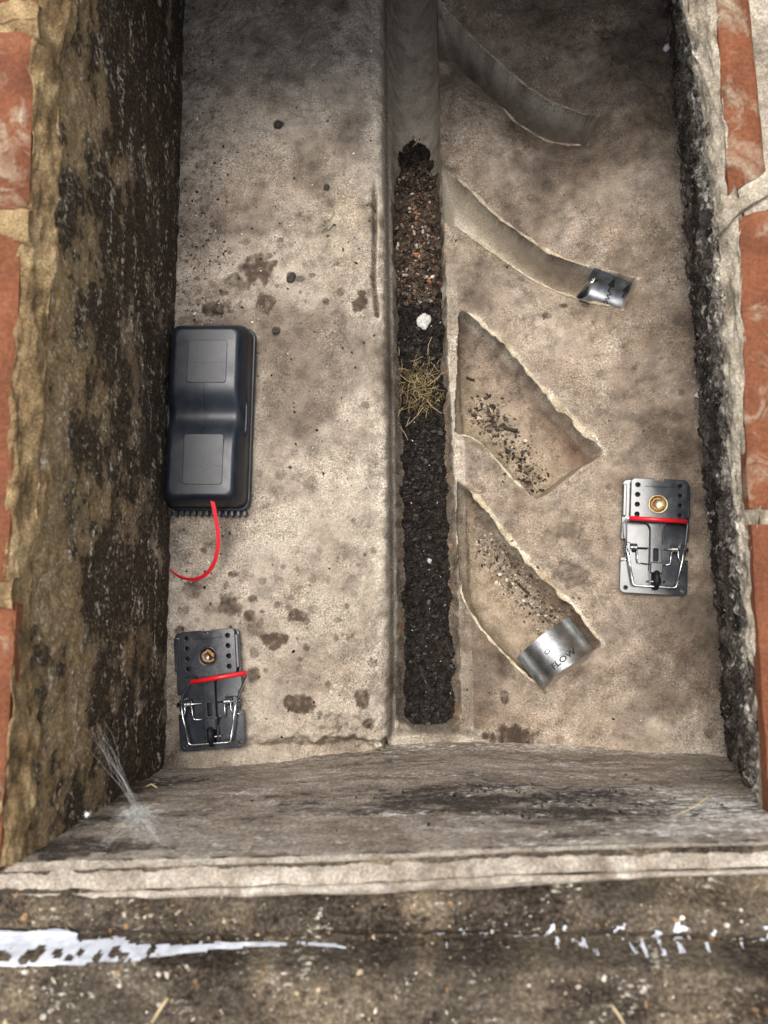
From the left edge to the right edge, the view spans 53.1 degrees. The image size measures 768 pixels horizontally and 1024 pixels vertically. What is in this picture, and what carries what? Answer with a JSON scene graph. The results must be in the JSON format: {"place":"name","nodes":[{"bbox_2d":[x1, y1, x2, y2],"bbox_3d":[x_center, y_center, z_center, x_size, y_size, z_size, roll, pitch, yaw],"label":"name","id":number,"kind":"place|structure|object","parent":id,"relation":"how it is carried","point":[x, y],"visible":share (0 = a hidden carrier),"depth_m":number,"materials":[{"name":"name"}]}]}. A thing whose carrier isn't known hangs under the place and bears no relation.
{"place":"outdoors","nodes":[
{"label":"outdoors","id":0,"kind":"place"},
{"bbox_2d":[0,845,767,1023],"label":"ground","id":1,"kind":"structure","parent":0,"point":[724,966],"depth_m":0.55,"materials":[{"name":"brown soil"}]},
{"bbox_2d":[151,997,168,1023],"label":"straw","id":2,"kind":"object","parent":1,"relation":"on","point":[159,1010],"visible":1,"depth_m":0.54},
{"bbox_2d":[0,929,345,966],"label":"paint streak","id":3,"kind":"object","parent":1,"relation":"on","point":[19,943],"visible":1,"depth_m":0.57,"materials":[{"name":"white paint"}]},
{"bbox_2d":[0,892,767,1023],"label":"surface grit","id":4,"kind":"object","parent":1,"relation":"on","point":[24,917],"visible":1,"depth_m":0.55,"materials":[{"name":"brown gravel"}]},
{"bbox_2d":[433,922,767,956],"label":"paint spots","id":5,"kind":"object","parent":1,"relation":"on","point":[678,928],"visible":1,"depth_m":0.55,"materials":[{"name":"white paint"}]},
{"bbox_2d":[611,1005,624,1023],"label":"straw","id":6,"kind":"object","parent":1,"relation":"on","point":[618,1014],"visible":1,"depth_m":0.52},
{"bbox_2d":[163,0,726,767],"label":"floor","id":7,"kind":"structure","parent":0,"point":[625,376],"depth_m":1.00,"materials":[{"name":"concrete"}]},
{"bbox_2d":[0,0,184,871],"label":"rendered wall","id":8,"kind":"structure","parent":7,"relation":"on","point":[91,100],"depth_m":0.73,"materials":[{"name":"brown concrete"}]},
{"bbox_2d":[164,324,256,516],"bbox_3d":[-0.219,-0.118,0.957,0.106,0.048,0.243,1,84,3],"label":"bait box","id":9,"kind":"object","parent":7,"relation":"on","point":[209,443],"visible":1,"depth_m":0.94,"materials":[{"name":"black plastic"}]},
{"bbox_2d":[169,501,219,580],"bbox_3d":[-0.216,0.034,0.934,0.046,0.021,0.112,27,86,6],"label":"cable tie","id":10,"kind":"object","parent":9,"relation":"attached to","point":[216,554],"visible":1,"depth_m":0.94,"materials":[{"name":"red plastic"}]},
{"bbox_2d":[174,628,247,751],"bbox_3d":[-0.206,0.214,0.925,0.093,0.028,0.143,-5,83,3],"label":"snap trap","id":11,"kind":"object","parent":7,"relation":"on","point":[210,673],"visible":1,"depth_m":0.93,"materials":[{"name":"black metal"}]},
{"bbox_2d":[170,46,374,737],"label":"benching crumbs","id":12,"kind":"object","parent":7,"relation":"on","point":[355,367],"visible":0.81,"depth_m":1.00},
{"bbox_2d":[272,329,279,333],"bbox_3d":[-0.139,-0.233,0.989,0.011,0.004,0.007,-1,83,3],"label":"pebble","id":13,"kind":"object","parent":7,"relation":"on","point":[275,331],"visible":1,"depth_m":0.99,"materials":[{"name":"grey stone"}]},
{"bbox_2d":[274,121,282,128],"bbox_3d":[-0.141,-0.515,1.023,0.010,0.006,0.012,29,86,6],"label":"pebble","id":14,"kind":"object","parent":7,"relation":"on","point":[277,124],"visible":1,"depth_m":1.02,"materials":[{"name":"grey stone"}]},
{"bbox_2d":[287,272,295,282],"bbox_3d":[-0.120,-0.303,0.995,0.011,0.006,0.015,23,85,5],"label":"pebble","id":15,"kind":"object","parent":7,"relation":"on","point":[291,276],"visible":1,"depth_m":0.99,"materials":[{"name":"grey stone"}]},
{"bbox_2d":[0,741,767,898],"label":"rendered wall","id":16,"kind":"structure","parent":7,"relation":"on","point":[181,816],"depth_m":0.66,"materials":[{"name":"grey concrete"}]},
{"bbox_2d":[251,774,726,842],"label":"mould flakes","id":17,"kind":"object","parent":16,"relation":"attached to","point":[533,811],"visible":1,"depth_m":0.72,"materials":[{"name":"black"}]},
{"bbox_2d":[676,795,709,814],"bbox_3d":[0.251,0.238,0.624,0.033,0.011,0.001,-24,83,0],"label":"straw","id":18,"kind":"object","parent":16,"relation":"attached to","point":[694,806],"visible":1,"depth_m":0.62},
{"bbox_2d":[390,0,461,730],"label":"drain channel","id":19,"kind":"object","parent":7,"relation":"in","point":[416,106],"visible":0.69,"depth_m":1.11,"materials":[{"name":"concrete"}]},
{"bbox_2d":[393,137,442,297],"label":"brown gravel","id":20,"kind":"structure","parent":19,"relation":"on","point":[423,151],"depth_m":1.09,"materials":[{"name":"brown gravel"}]},
{"bbox_2d":[395,140,434,193],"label":"gravel grains","id":21,"kind":"object","parent":20,"relation":"on","point":[408,147],"visible":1,"depth_m":1.12},
{"bbox_2d":[395,165,441,308],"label":"gravel grains","id":22,"kind":"object","parent":20,"relation":"on","point":[421,255],"visible":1,"depth_m":1.08},
{"bbox_2d":[396,296,455,724],"bbox_3d":[0.055,-0.004,1.060,0.084,0.047,0.598,-1,83,3],"label":"black sludge","id":23,"kind":"object","parent":19,"relation":"in","point":[416,571],"visible":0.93,"depth_m":1.06,"materials":[{"name":"black soil"}]},
{"bbox_2d":[416,313,430,329],"bbox_3d":[0.056,-0.268,1.079,0.019,0.007,0.024,30,86,6],"label":"flat stone","id":24,"kind":"object","parent":23,"relation":"on","point":[423,321],"visible":1,"depth_m":1.08,"materials":[{"name":"white stone"}]},
{"bbox_2d":[397,259,453,725],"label":"sludge crumbs","id":25,"kind":"object","parent":23,"relation":"on","point":[424,431],"visible":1,"depth_m":1.06,"materials":[{"name":"black soil"}]},
{"bbox_2d":[396,337,461,439],"bbox_3d":[0.051,-0.174,1.065,0.099,0.009,0.127,-23,83,0],"label":"grass tuft","id":26,"kind":"object","parent":23,"relation":"on","point":[420,385],"visible":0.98,"depth_m":1.07,"materials":[{"name":"plant"}]},
{"bbox_2d":[438,0,598,146],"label":"branch channel","id":27,"kind":"object","parent":7,"relation":"in","point":[521,103],"visible":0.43,"depth_m":1.12,"materials":[{"name":"concrete"}]},
{"bbox_2d":[457,482,600,687],"bbox_3d":[0.155,0.100,1.038,0.117,0.082,0.284,-40,83,-2],"label":"branch channel","id":28,"kind":"object","parent":7,"relation":"in","point":[493,616],"visible":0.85,"depth_m":1.06,"materials":[{"name":"concrete"}]},
{"bbox_2d":[518,584,529,595],"bbox_3d":[0.195,0.107,1.068,0.022,0.005,0.005,42,87,7],"label":"twig","id":29,"kind":"object","parent":28,"relation":"in","point":[523,589],"visible":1,"depth_m":1.07,"materials":[{"name":"brown wood"}]},
{"bbox_2d":[465,525,585,635],"bbox_3d":[0.185,0.093,1.037,0.196,0.085,0.100,44,87,7],"label":"branch grit","id":30,"kind":"object","parent":28,"relation":"in","point":[510,585],"visible":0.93,"depth_m":1.07,"materials":[{"name":"beige gravel"}]},
{"bbox_2d":[517,617,594,693],"bbox_3d":[0.224,0.186,1.003,0.086,0.027,0.058,-38,83,-2],"label":"steel channel liner","id":31,"kind":"object","parent":28,"relation":"in","point":[547,657],"visible":0.99,"depth_m":1.01,"materials":[{"name":"silver metal"}]},
{"bbox_2d":[455,311,604,497],"bbox_3d":[0.157,-0.140,1.066,0.134,0.088,0.276,-39,83,-2],"label":"branch channel","id":32,"kind":"object","parent":7,"relation":"in","point":[564,443],"visible":0.96,"depth_m":1.09,"materials":[{"name":"concrete"}]},
{"bbox_2d":[461,384,550,500],"bbox_3d":[0.172,-0.098,1.065,0.083,0.082,0.183,-28,83,0],"label":"branch grit","id":33,"kind":"object","parent":32,"relation":"on","point":[494,418],"visible":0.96,"depth_m":1.10,"materials":[{"name":"black gravel"}]},
{"bbox_2d":[503,425,517,431],"bbox_3d":[0.181,-0.119,1.101,0.021,0.006,0.006,16,85,5],"label":"twig","id":34,"kind":"object","parent":32,"relation":"in","point":[510,428],"visible":1,"depth_m":1.10,"materials":[{"name":"wood"}]},
{"bbox_2d":[442,167,638,308],"bbox_3d":[0.196,-0.365,1.083,0.323,0.098,0.069,35,86,6],"label":"branch channel","id":35,"kind":"object","parent":7,"relation":"in","point":[472,214],"visible":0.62,"depth_m":1.10,"materials":[{"name":"concrete"}]},
{"bbox_2d":[441,213,531,280],"bbox_3d":[0.145,-0.363,1.095,0.166,0.081,0.044,35,87,6],"label":"branch grit","id":36,"kind":"object","parent":35,"relation":"in","point":[478,248],"visible":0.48,"depth_m":1.07,"materials":[{"name":"brown gravel"}]},
{"bbox_2d":[575,268,631,308],"bbox_3d":[0.297,-0.300,1.024,0.064,0.081,0.050,24,85,6],"label":"steel channel liner","id":37,"kind":"object","parent":35,"relation":"in","point":[605,287],"visible":0.87,"depth_m":1.05,"materials":[{"name":"silver metal"}]},
{"bbox_2d":[459,3,711,739],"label":"benching crumbs","id":38,"kind":"object","parent":7,"relation":"on","point":[569,392],"visible":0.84,"depth_m":1.01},
{"bbox_2d":[619,478,689,595],"bbox_3d":[0.335,0.029,0.947,0.080,0.028,0.143,3,84,10],"label":"snap trap","id":39,"kind":"object","parent":7,"relation":"on","point":[655,516],"visible":1,"depth_m":0.95,"materials":[{"name":"silver metal"}]},
{"bbox_2d":[663,0,767,812],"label":"rendered wall","id":40,"kind":"structure","parent":7,"relation":"on","point":[718,75],"depth_m":0.73,"materials":[{"name":"black concrete"}]},
{"bbox_2d":[662,43,670,51],"bbox_3d":[0.374,-0.613,1.018,0.017,0.018,0.020,40,87,7],"label":"egg sac","id":41,"kind":"object","parent":40,"relation":"attached to","point":[666,47],"visible":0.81,"depth_m":1.01,"materials":[{"name":"white fabric"}]},
{"bbox_2d":[672,56,734,753],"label":"mould flakes","id":42,"kind":"object","parent":40,"relation":"attached to","point":[700,352],"visible":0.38,"depth_m":0.95,"materials":[{"name":"black"}]}
]}

